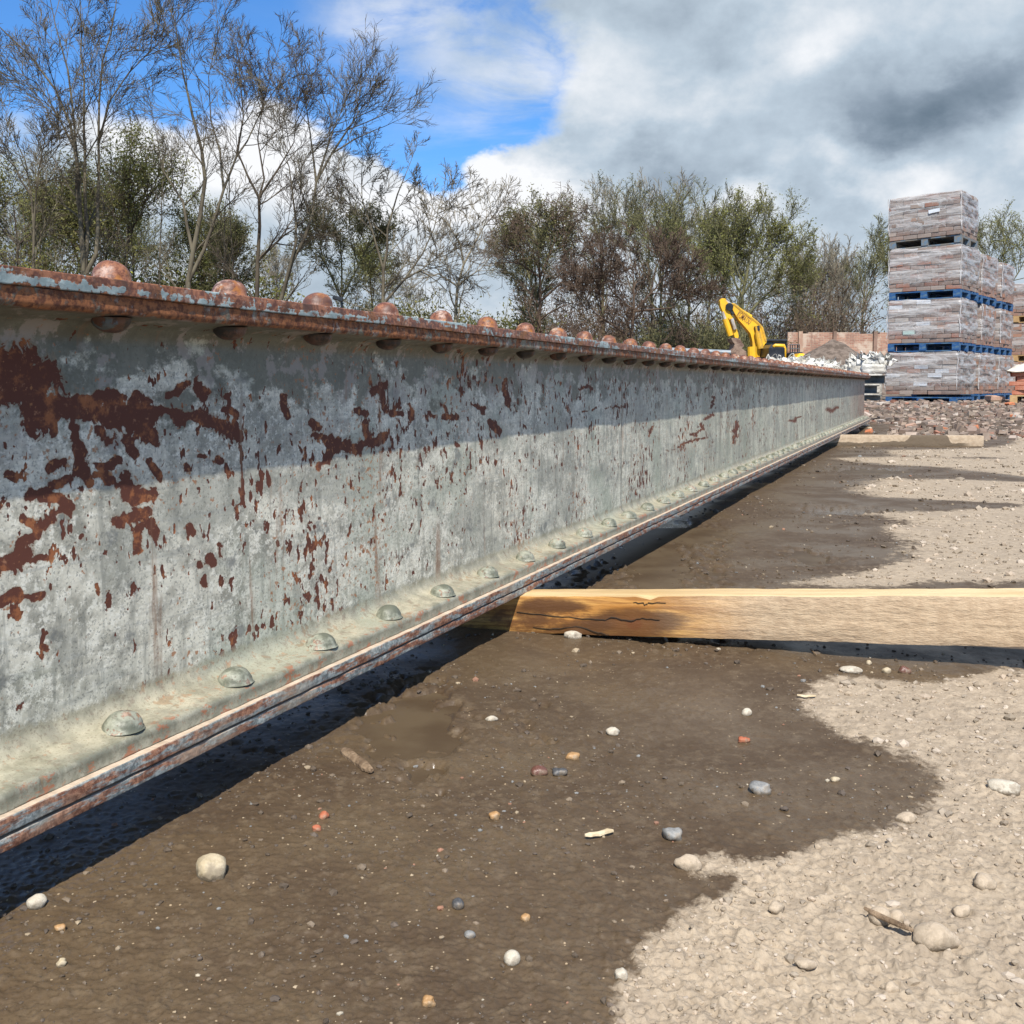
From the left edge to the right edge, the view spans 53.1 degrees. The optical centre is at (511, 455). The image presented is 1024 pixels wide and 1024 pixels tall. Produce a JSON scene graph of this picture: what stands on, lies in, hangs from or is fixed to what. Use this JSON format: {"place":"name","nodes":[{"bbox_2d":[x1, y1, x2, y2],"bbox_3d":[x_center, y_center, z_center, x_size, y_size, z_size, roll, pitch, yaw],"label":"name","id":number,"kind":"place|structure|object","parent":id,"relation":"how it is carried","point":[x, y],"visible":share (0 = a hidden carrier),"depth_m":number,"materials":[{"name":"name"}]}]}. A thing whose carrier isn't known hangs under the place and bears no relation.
{"place":"outdoors","nodes":[
{"label":"outdoors","id":0,"kind":"place"},
{"bbox_2d":[0,395,1023,1023],"bbox_3d":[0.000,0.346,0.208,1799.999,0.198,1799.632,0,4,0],"label":"ground","id":1,"kind":"structure","parent":0,"point":[674,721],"depth_m":1.01,"materials":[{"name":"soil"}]},
{"bbox_2d":[26,893,46,909],"bbox_3d":[-0.405,0.381,0.871,0.016,0.014,0.014,1,4,20],"label":"stone","id":2,"kind":"object","parent":1,"relation":"on","point":[36,901],"visible":1,"depth_m":0.87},
{"bbox_2d":[0,178,77,267],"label":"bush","id":3,"kind":"object","parent":1,"relation":"on","point":[9,231],"visible":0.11,"depth_m":56.77,"materials":[{"name":"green plant"}]},
{"bbox_2d":[3,183,89,270],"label":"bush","id":4,"kind":"object","parent":1,"relation":"on","point":[21,220],"visible":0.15,"depth_m":55.83,"materials":[{"name":"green plant"}]},
{"bbox_2d":[0,74,95,275],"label":"bare tree","id":5,"kind":"object","parent":1,"relation":"on","point":[57,124],"visible":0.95,"depth_m":37.20,"materials":[{"name":"grey plant"}]},
{"bbox_2d":[0,141,111,268],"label":"ivy tree","id":6,"kind":"object","parent":1,"relation":"on","point":[8,192],"visible":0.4,"depth_m":47.00,"materials":[{"name":"green plant"}]},
{"bbox_2d":[12,151,129,272],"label":"ivy tree","id":7,"kind":"object","parent":1,"relation":"on","point":[64,212],"visible":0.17,"depth_m":47.45,"materials":[{"name":"green plant"}]},
{"bbox_2d":[45,161,157,281],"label":"ivy tree","id":8,"kind":"object","parent":1,"relation":"on","point":[119,239],"visible":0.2,"depth_m":48.10,"materials":[{"name":"green plant"}]},
{"bbox_2d":[0,0,218,274],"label":"bare tree","id":9,"kind":"object","parent":1,"relation":"on","point":[84,238],"visible":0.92,"depth_m":39.01,"materials":[{"name":"grey plant"}]},
{"bbox_2d":[43,108,200,285],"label":"ivy tree","id":10,"kind":"object","parent":1,"relation":"on","point":[143,178],"visible":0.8,"depth_m":45.05,"materials":[{"name":"green plant"}]},
{"bbox_2d":[104,206,171,282],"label":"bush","id":11,"kind":"object","parent":1,"relation":"on","point":[146,237],"visible":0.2,"depth_m":58.45,"materials":[{"name":"green plant"}]},
{"bbox_2d":[119,145,177,284],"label":"bare tree","id":12,"kind":"object","parent":1,"relation":"on","point":[162,218],"visible":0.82,"depth_m":43.54,"materials":[{"name":"grey plant"}]},
{"bbox_2d":[0,198,304,302],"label":"undergrowth","id":13,"kind":"object","parent":1,"relation":"on","point":[181,279],"visible":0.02,"depth_m":47.86,"materials":[{"name":"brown plant"}]},
{"bbox_2d":[144,215,249,282],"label":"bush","id":14,"kind":"object","parent":1,"relation":"on","point":[180,261],"visible":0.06,"depth_m":56.77,"materials":[{"name":"green plant"}]},
{"bbox_2d":[161,172,252,289],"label":"ivy tree","id":15,"kind":"object","parent":1,"relation":"on","point":[192,217],"visible":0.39,"depth_m":47.51,"materials":[{"name":"green plant"}]},
{"bbox_2d":[196,853,226,881],"bbox_3d":[-0.272,0.376,0.928,0.026,0.028,0.029,-2,4,-23],"label":"stone","id":16,"kind":"object","parent":1,"relation":"on","point":[210,867],"visible":1,"depth_m":0.92,"materials":[{"name":"stone"}]},
{"bbox_2d":[113,0,319,288],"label":"bare tree","id":17,"kind":"object","parent":1,"relation":"on","point":[191,270],"visible":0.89,"depth_m":39.13,"materials":[{"name":"grey plant"}]},
{"bbox_2d":[195,156,242,283],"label":"bare tree","id":18,"kind":"object","parent":1,"relation":"on","point":[223,273],"visible":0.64,"depth_m":42.95,"materials":[{"name":"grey plant"}]},
{"bbox_2d":[187,203,280,295],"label":"bare tree","id":19,"kind":"object","parent":1,"relation":"on","point":[239,232],"visible":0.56,"depth_m":45.66,"materials":[{"name":"green plant"}]},
{"bbox_2d":[214,145,262,281],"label":"bare tree","id":20,"kind":"object","parent":1,"relation":"on","point":[231,245],"visible":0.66,"depth_m":42.18,"materials":[{"name":"grey plant"}]},
{"bbox_2d":[251,236,301,299],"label":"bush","id":21,"kind":"object","parent":1,"relation":"on","point":[275,264],"visible":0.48,"depth_m":55.99,"materials":[{"name":"green plant"}]},
{"bbox_2d":[203,10,350,297],"bbox_3d":[-9.034,-9.714,39.959,5.650,14.774,5.301,0,4,0],"label":"bare tree","id":22,"kind":"object","parent":1,"relation":"on","point":[259,257],"visible":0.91,"depth_m":39.08,"materials":[{"name":"brown plant"}]},
{"bbox_2d":[229,15,445,300],"bbox_3d":[-6.478,-9.462,39.709,8.010,14.312,5.764,0,4,0],"label":"bare tree","id":23,"kind":"object","parent":1,"relation":"on","point":[354,83],"visible":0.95,"depth_m":39.08,"materials":[{"name":"grey plant"}]},
{"bbox_2d":[282,180,411,310],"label":"bare tree","id":24,"kind":"object","parent":1,"relation":"on","point":[382,227],"visible":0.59,"depth_m":43.32,"materials":[{"name":"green plant"}]},
{"bbox_2d":[340,747,373,772],"bbox_3d":[-0.183,0.358,1.204,0.011,0.012,0.089,-2,5,-31],"label":"wood splinter","id":25,"kind":"object","parent":1,"relation":"on","point":[353,757],"visible":1,"depth_m":1.20,"materials":[{"name":"wood"}]},
{"bbox_2d":[336,218,404,310],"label":"ivy tree","id":26,"kind":"object","parent":1,"relation":"on","point":[358,251],"visible":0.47,"depth_m":49.22,"materials":[{"name":"green plant"}]},
{"bbox_2d":[353,266,424,315],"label":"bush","id":27,"kind":"object","parent":1,"relation":"on","point":[415,293],"visible":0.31,"depth_m":57.28,"materials":[{"name":"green plant"}]},
{"bbox_2d":[318,123,503,311],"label":"bare tree","id":28,"kind":"object","parent":1,"relation":"on","point":[461,245],"visible":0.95,"depth_m":41.74,"materials":[{"name":"grey plant"}]},
{"bbox_2d":[340,288,548,332],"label":"undergrowth","id":29,"kind":"object","parent":1,"relation":"on","point":[408,308],"visible":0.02,"depth_m":49.47,"materials":[{"name":"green plant"}]},
{"bbox_2d":[232,642,670,783],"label":"puddle","id":30,"kind":"object","parent":1,"relation":"on","point":[417,728],"visible":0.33,"depth_m":1.33,"materials":[{"name":"liquid"}]},
{"bbox_2d":[379,164,523,322],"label":"bare tree","id":31,"kind":"object","parent":1,"relation":"on","point":[455,305],"visible":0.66,"depth_m":45.49,"materials":[{"name":"brown plant"}]},
{"bbox_2d":[503,949,520,965],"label":"stone","id":32,"kind":"object","parent":1,"relation":"on","point":[511,957],"visible":1,"depth_m":0.79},
{"bbox_2d":[483,229,567,326],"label":"bare tree","id":33,"kind":"object","parent":1,"relation":"on","point":[525,270],"visible":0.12,"depth_m":56.52,"materials":[{"name":"brown plant"}]},
{"bbox_2d":[483,184,588,332],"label":"bare tree","id":34,"kind":"object","parent":1,"relation":"on","point":[538,232],"visible":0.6,"depth_m":44.12,"materials":[{"name":"green plant"}]},
{"bbox_2d":[465,179,620,332],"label":"bare tree","id":35,"kind":"object","parent":1,"relation":"on","point":[541,299],"visible":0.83,"depth_m":43.27,"materials":[{"name":"brown plant"}]},
{"bbox_2d":[533,169,652,337],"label":"bare tree","id":36,"kind":"object","parent":1,"relation":"on","point":[614,210],"visible":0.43,"depth_m":53.78,"materials":[{"name":"green plant"}]},
{"bbox_2d":[541,219,736,348],"bbox_3d":[4.979,-5.713,39.468,7.776,6.860,4.127,0,4,0],"label":"twiggy tree","id":37,"kind":"object","parent":1,"relation":"on","point":[581,285],"visible":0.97,"depth_m":39.34,"materials":[{"name":"brown plant"}]},
{"bbox_2d":[578,167,704,335],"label":"bare tree","id":38,"kind":"object","parent":1,"relation":"on","point":[638,186],"visible":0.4,"depth_m":53.96,"materials":[{"name":"green plant"}]},
{"bbox_2d":[610,188,705,340],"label":"bare tree","id":39,"kind":"object","parent":1,"relation":"on","point":[655,216],"visible":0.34,"depth_m":50.94,"materials":[{"name":"green plant"}]},
{"bbox_2d":[662,827,682,841],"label":"stone","id":40,"kind":"object","parent":1,"relation":"on","point":[671,834],"visible":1,"depth_m":1.00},
{"bbox_2d":[624,172,751,338],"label":"bare tree","id":41,"kind":"object","parent":1,"relation":"on","point":[673,225],"visible":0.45,"depth_m":46.97,"materials":[{"name":"green plant"}]},
{"bbox_2d":[674,854,701,871],"bbox_3d":[0.163,0.379,0.949,0.026,0.019,0.018,0,4,0],"label":"stone","id":42,"kind":"object","parent":1,"relation":"on","point":[687,862],"visible":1,"depth_m":0.94,"materials":[{"name":"stone"}]},
{"bbox_2d":[503,247,887,346],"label":"undergrowth","id":43,"kind":"object","parent":1,"relation":"on","point":[811,325],"visible":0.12,"depth_m":50.57,"materials":[{"name":"brown plant"}]},
{"bbox_2d":[579,528,827,588],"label":"puddle","id":44,"kind":"object","parent":1,"relation":"on","point":[647,559],"depth_m":2.66,"materials":[{"name":"liquid"}]},
{"bbox_2d":[611,305,797,356],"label":"undergrowth","id":45,"kind":"object","parent":1,"relation":"on","point":[715,342],"visible":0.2,"depth_m":41.37,"materials":[{"name":"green plant"}]},
{"bbox_2d":[680,198,762,331],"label":"bare tree","id":46,"kind":"object","parent":1,"relation":"on","point":[706,304],"visible":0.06,"depth_m":56.17,"materials":[{"name":"green plant"}]},
{"bbox_2d":[458,588,1023,646],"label":"timber baulk","id":47,"kind":"object","parent":1,"relation":"on","point":[972,617],"visible":0.74,"depth_m":1.70,"materials":[{"name":"beige wood"}]},
{"bbox_2d":[0,260,870,853],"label":"steel girder","id":48,"kind":"object","parent":47,"relation":"on","point":[230,508],"visible":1,"depth_m":1.24,"materials":[{"name":"metal"}]},
{"bbox_2d":[701,236,784,322],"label":"bare tree","id":49,"kind":"object","parent":1,"relation":"on","point":[744,269],"visible":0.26,"depth_m":55.51,"materials":[{"name":"brown plant"}]},
{"bbox_2d":[673,183,829,334],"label":"willow tree","id":50,"kind":"object","parent":1,"relation":"on","point":[745,226],"visible":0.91,"depth_m":45.20,"materials":[{"name":"green plant"}]},
{"bbox_2d":[749,780,770,795],"bbox_3d":[0.270,0.364,1.117,0.025,0.016,0.019,0,4,0],"label":"stone","id":51,"kind":"object","parent":1,"relation":"on","point":[759,787],"visible":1,"depth_m":1.11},
{"bbox_2d":[718,298,804,358],"bbox_3d":[8.483,-3.619,33.831,3.315,3.109,2.600,0,4,0],"label":"excavator","id":52,"kind":"object","parent":1,"relation":"on","point":[761,346],"visible":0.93,"depth_m":33.58,"materials":[{"name":"metal"}]},
{"bbox_2d":[760,245,824,338],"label":"bare tree","id":53,"kind":"object","parent":1,"relation":"on","point":[796,289],"visible":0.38,"depth_m":57.53,"materials":[{"name":"green plant"}]},
{"bbox_2d":[794,957,817,970],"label":"stone","id":54,"kind":"object","parent":1,"relation":"on","point":[807,964],"visible":1,"depth_m":0.78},
{"bbox_2d":[772,234,863,331],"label":"bare tree","id":55,"kind":"object","parent":1,"relation":"on","point":[839,266],"visible":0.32,"depth_m":69.08,"materials":[{"name":"green plant"}]},
{"bbox_2d":[789,230,861,331],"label":"bare tree","id":56,"kind":"object","parent":1,"relation":"on","point":[837,246],"visible":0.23,"depth_m":72.28,"materials":[{"name":"green plant"}]},
{"bbox_2d":[797,239,884,330],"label":"bare tree","id":57,"kind":"object","parent":1,"relation":"on","point":[834,267],"visible":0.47,"depth_m":68.95,"materials":[{"name":"brown plant"}]},
{"bbox_2d":[786,331,896,369],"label":"brick wall","id":58,"kind":"structure","parent":1,"relation":"on","point":[876,341],"depth_m":44.76,"materials":[{"name":"brick"}]},
{"bbox_2d":[821,272,873,331],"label":"bare tree","id":59,"kind":"object","parent":1,"relation":"on","point":[847,295],"visible":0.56,"depth_m":64.07,"materials":[{"name":"brown plant"}]},
{"bbox_2d":[803,339,911,394],"bbox_3d":[9.350,-2.440,29.903,7.000,1.920,6.000,0,4,0],"label":"soil heap","id":60,"kind":"object","parent":1,"relation":"on","point":[833,349],"visible":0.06,"depth_m":29.36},
{"bbox_2d":[827,211,889,331],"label":"bare tree","id":61,"kind":"object","parent":1,"relation":"on","point":[864,270],"visible":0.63,"depth_m":65.03,"materials":[{"name":"green plant"}]},
{"bbox_2d":[845,352,881,394],"bbox_3d":[7.356,-1.681,21.431,0.713,0.973,0.679,1,4,7],"label":"bulk bag","id":62,"kind":"object","parent":1,"relation":"on","point":[850,363],"visible":0.31,"depth_m":21.21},
{"bbox_2d":[833,467,909,476],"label":"puddle","id":63,"kind":"object","parent":1,"relation":"on","point":[873,471],"depth_m":5.26,"materials":[{"name":"liquid"}]},
{"bbox_2d":[864,395,882,401],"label":"stored beam","id":64,"kind":"structure","parent":1,"relation":"on","point":[873,397],"depth_m":16.27,"materials":[{"name":"metal"}]},
{"bbox_2d":[864,385,879,393],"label":"stored beam","id":65,"kind":"structure","parent":64,"relation":"on","point":[870,389],"depth_m":16.28,"materials":[{"name":"metal"}]},
{"bbox_2d":[865,375,886,383],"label":"stored beam","id":66,"kind":"structure","parent":65,"relation":"on","point":[876,379],"depth_m":16.23,"materials":[{"name":"metal"}]},
{"bbox_2d":[856,351,897,373],"bbox_3d":[5.726,-1.464,16.058,0.627,0.364,0.483,2,4,24],"label":"bulk bag","id":67,"kind":"object","parent":66,"relation":"on","point":[877,363],"visible":0.98,"depth_m":15.90,"materials":[{"name":"fabric"}]},
{"bbox_2d":[868,232,890,318],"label":"bare tree","id":68,"kind":"object","parent":1,"relation":"on","point":[885,262],"visible":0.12,"depth_m":57.37,"materials":[{"name":"green plant"}]},
{"bbox_2d":[868,906,890,926],"bbox_3d":[0.307,0.385,0.853,0.019,0.018,0.017,0,4,0],"label":"stone","id":69,"kind":"object","parent":1,"relation":"on","point":[875,920],"visible":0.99,"depth_m":0.85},
{"bbox_2d":[864,907,913,931],"bbox_3d":[0.308,0.380,0.839,0.004,0.005,0.046,-3,5,-35],"label":"twig","id":70,"kind":"object","parent":1,"relation":"on","point":[885,918],"visible":1,"depth_m":0.84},
{"bbox_2d":[822,434,983,445],"bbox_3d":[2.629,-0.111,7.528,1.575,0.084,0.102,0,4,6],"label":"timber baulk","id":71,"kind":"object","parent":1,"relation":"on","point":[912,440],"visible":0.52,"depth_m":7.45,"materials":[{"name":"brown wood"}]},
{"bbox_2d":[895,811,916,823],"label":"stone","id":72,"kind":"object","parent":1,"relation":"on","point":[907,817],"visible":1,"depth_m":1.04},
{"bbox_2d":[885,396,973,402],"bbox_3d":[6.824,-0.894,16.721,1.090,0.135,1.030,3,5,39],"label":"pallet","id":73,"kind":"object","parent":1,"relation":"on","point":[951,398],"visible":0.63,"depth_m":16.64,"materials":[{"name":"blue paint"}]},
{"bbox_2d":[884,351,976,394],"bbox_3d":[6.823,-1.346,16.689,1.145,0.698,1.085,3,5,39],"label":"brick pack","id":74,"kind":"object","parent":73,"relation":"on","point":[937,373],"visible":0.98,"depth_m":16.28,"materials":[{"name":"grey"}]},
{"bbox_2d":[888,342,975,352],"bbox_3d":[6.826,-1.743,16.642,1.090,0.135,1.030,3,5,38],"label":"pallet","id":75,"kind":"object","parent":74,"relation":"on","point":[939,347],"visible":0.94,"depth_m":16.40,"materials":[{"name":"blue paint"}]},
{"bbox_2d":[886,298,977,343],"bbox_3d":[6.827,-2.162,16.612,1.146,0.700,1.082,3,5,38],"label":"brick pack","id":76,"kind":"object","parent":75,"relation":"on","point":[932,321],"visible":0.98,"depth_m":16.21,"materials":[{"name":"grey"}]},
{"bbox_2d":[889,289,978,301],"bbox_3d":[6.836,-2.562,16.589,1.090,0.135,1.030,3,5,39],"label":"pallet","id":77,"kind":"object","parent":76,"relation":"on","point":[941,294],"visible":0.88,"depth_m":16.38,"materials":[{"name":"blue paint"}]},
{"bbox_2d":[887,244,980,292],"bbox_3d":[6.833,-2.984,16.560,1.146,0.706,1.086,3,5,39],"label":"brick pack","id":78,"kind":"object","parent":77,"relation":"on","point":[937,268],"visible":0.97,"depth_m":16.16,"materials":[{"name":"grey"}]},
{"bbox_2d":[889,234,977,250],"bbox_3d":[6.828,-3.391,16.568,1.090,0.135,1.030,1,4,38],"label":"pallet","id":79,"kind":"object","parent":78,"relation":"on","point":[949,240],"visible":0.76,"depth_m":16.29,"materials":[{"name":"grey wood"}]},
{"bbox_2d":[888,190,978,241],"bbox_3d":[6.816,-3.811,16.542,1.141,0.700,1.088,1,4,38],"label":"brick pack","id":80,"kind":"object","parent":79,"relation":"on","point":[933,215],"visible":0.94,"depth_m":16.14,"materials":[{"name":"grey"}]},
{"bbox_2d":[913,922,960,951],"bbox_3d":[0.338,0.386,0.818,0.031,0.027,0.029,-3,5,-34],"label":"stone","id":81,"kind":"object","parent":1,"relation":"on","point":[934,936],"visible":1,"depth_m":0.81,"materials":[{"name":"stone"}]},
{"bbox_2d":[864,399,1023,439],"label":"brick rubble","id":82,"kind":"object","parent":1,"relation":"on","point":[928,425],"visible":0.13,"depth_m":11.26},
{"bbox_2d":[911,394,993,400],"bbox_3d":[7.676,-1.010,17.823,1.090,0.135,1.030,3,5,40],"label":"pallet","id":83,"kind":"object","parent":1,"relation":"on","point":[978,396],"visible":0.38,"depth_m":17.46,"materials":[{"name":"blue paint"}]},
{"bbox_2d":[973,353,995,393],"bbox_3d":[7.672,-1.429,17.795,1.148,0.698,1.009,3,5,40],"label":"brick pack","id":84,"kind":"object","parent":83,"relation":"on","point":[984,373],"visible":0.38,"depth_m":17.34,"materials":[{"name":"grey"}]},
{"bbox_2d":[914,345,994,353],"bbox_3d":[7.680,-1.829,17.807,1.090,0.135,1.030,3,5,37],"label":"pallet","id":85,"kind":"object","parent":84,"relation":"on","point":[983,349],"visible":0.34,"depth_m":17.45,"materials":[{"name":"blue paint"}]},
{"bbox_2d":[975,304,995,345],"bbox_3d":[7.680,-2.248,17.774,1.149,0.700,1.006,3,5,37],"label":"brick pack","id":86,"kind":"object","parent":85,"relation":"on","point":[985,322],"visible":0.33,"depth_m":17.29,"materials":[{"name":"grey"}]},
{"bbox_2d":[917,295,996,306],"bbox_3d":[7.662,-2.642,17.706,1.090,0.135,1.030,3,5,39],"label":"pallet","id":87,"kind":"object","parent":86,"relation":"on","point":[986,300],"visible":0.3,"depth_m":17.35,"materials":[{"name":"blue paint"}]},
{"bbox_2d":[916,254,998,298],"bbox_3d":[7.661,-3.061,17.677,1.144,0.699,1.000,3,5,39],"label":"brick pack","id":88,"kind":"object","parent":87,"relation":"on","point":[988,280],"visible":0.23,"depth_m":17.27,"materials":[{"name":"grey"}]},
{"bbox_2d":[951,904,970,917],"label":"stone","id":89,"kind":"object","parent":1,"relation":"on","point":[961,911],"visible":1,"depth_m":0.85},
{"bbox_2d":[936,393,1011,399],"bbox_3d":[8.559,-1.092,19.006,1.090,0.135,1.030,3,5,40],"label":"pallet","id":90,"kind":"object","parent":1,"relation":"on","point":[1007,395],"visible":0.19,"depth_m":18.65,"materials":[{"name":"blue paint"}]},
{"bbox_2d":[993,355,1013,392],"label":"brick pack","id":91,"kind":"object","parent":90,"relation":"on","point":[1003,365],"visible":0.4,"depth_m":18.52,"materials":[{"name":"grey"}]},
{"bbox_2d":[994,347,1011,355],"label":"pallet","id":92,"kind":"object","parent":91,"relation":"on","point":[1002,351],"visible":0.32,"depth_m":18.59,"materials":[{"name":"blue paint"}]},
{"bbox_2d":[993,309,1013,348],"bbox_3d":[8.547,-2.327,18.926,1.146,0.695,0.977,3,5,39],"label":"brick pack","id":93,"kind":"object","parent":92,"relation":"on","point":[1003,328],"visible":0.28,"depth_m":18.43,"materials":[{"name":"grey"}]},
{"bbox_2d":[987,301,1013,311],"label":"pallet","id":94,"kind":"object","parent":93,"relation":"on","point":[1001,305],"visible":0.31,"depth_m":18.54,"materials":[{"name":"blue paint"}]},
{"bbox_2d":[996,263,1014,303],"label":"brick pack","id":95,"kind":"object","parent":94,"relation":"on","point":[1005,276],"visible":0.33,"depth_m":18.38,"materials":[{"name":"grey"}]},
{"bbox_2d":[973,872,996,890],"bbox_3d":[0.417,0.379,0.906,0.020,0.018,0.018,0,4,0],"label":"stone","id":96,"kind":"object","parent":1,"relation":"on","point":[982,881],"visible":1,"depth_m":0.90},
{"bbox_2d":[959,199,1023,280],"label":"bare tree","id":97,"kind":"object","parent":1,"relation":"on","point":[994,241],"visible":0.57,"depth_m":54.21,"materials":[{"name":"green plant"}]},
{"bbox_2d":[987,779,1020,795],"bbox_3d":[0.535,0.361,1.115,0.034,0.018,0.024,1,4,15],"label":"stone","id":98,"kind":"object","parent":1,"relation":"on","point":[1006,787],"visible":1,"depth_m":1.11,"materials":[{"name":"stone"}]},
{"bbox_2d":[1010,395,1023,402],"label":"pallet","id":99,"kind":"object","parent":1,"relation":"on","point":[1015,398],"visible":0.66,"depth_m":15.16,"materials":[{"name":"brown wood"}]},
{"bbox_2d":[1009,372,1023,394],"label":"loose brick pile","id":100,"kind":"object","parent":99,"relation":"on","point":[1018,383],"visible":0.98,"depth_m":15.13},
{"bbox_2d":[0,0,1023,343],"label":"sky","id":101,"kind":"structure","parent":0,"point":[852,106],"materials":[{"name":"blue"}]},
{"bbox_2d":[1011,355,1023,361],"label":"pallet","id":102,"kind":"object","parent":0,"point":[1018,358],"visible":0.34,"depth_m":19.88,"materials":[{"name":"yellow wood"}]},
{"bbox_2d":[1010,323,1023,354],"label":"brick pack","id":103,"kind":"object","parent":102,"relation":"on","point":[1017,348],"visible":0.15,"depth_m":19.82,"materials":[{"name":"grey"}]},
{"bbox_2d":[1013,316,1023,322],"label":"pallet","id":104,"kind":"object","parent":103,"relation":"on","point":[1018,319],"visible":0.27,"depth_m":19.80,"materials":[{"name":"yellow wood"}]},
{"bbox_2d":[994,283,1023,315],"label":"brick pack","id":105,"kind":"object","parent":104,"relation":"on","point":[1018,301],"visible":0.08,"depth_m":19.75,"materials":[{"name":"grey"}]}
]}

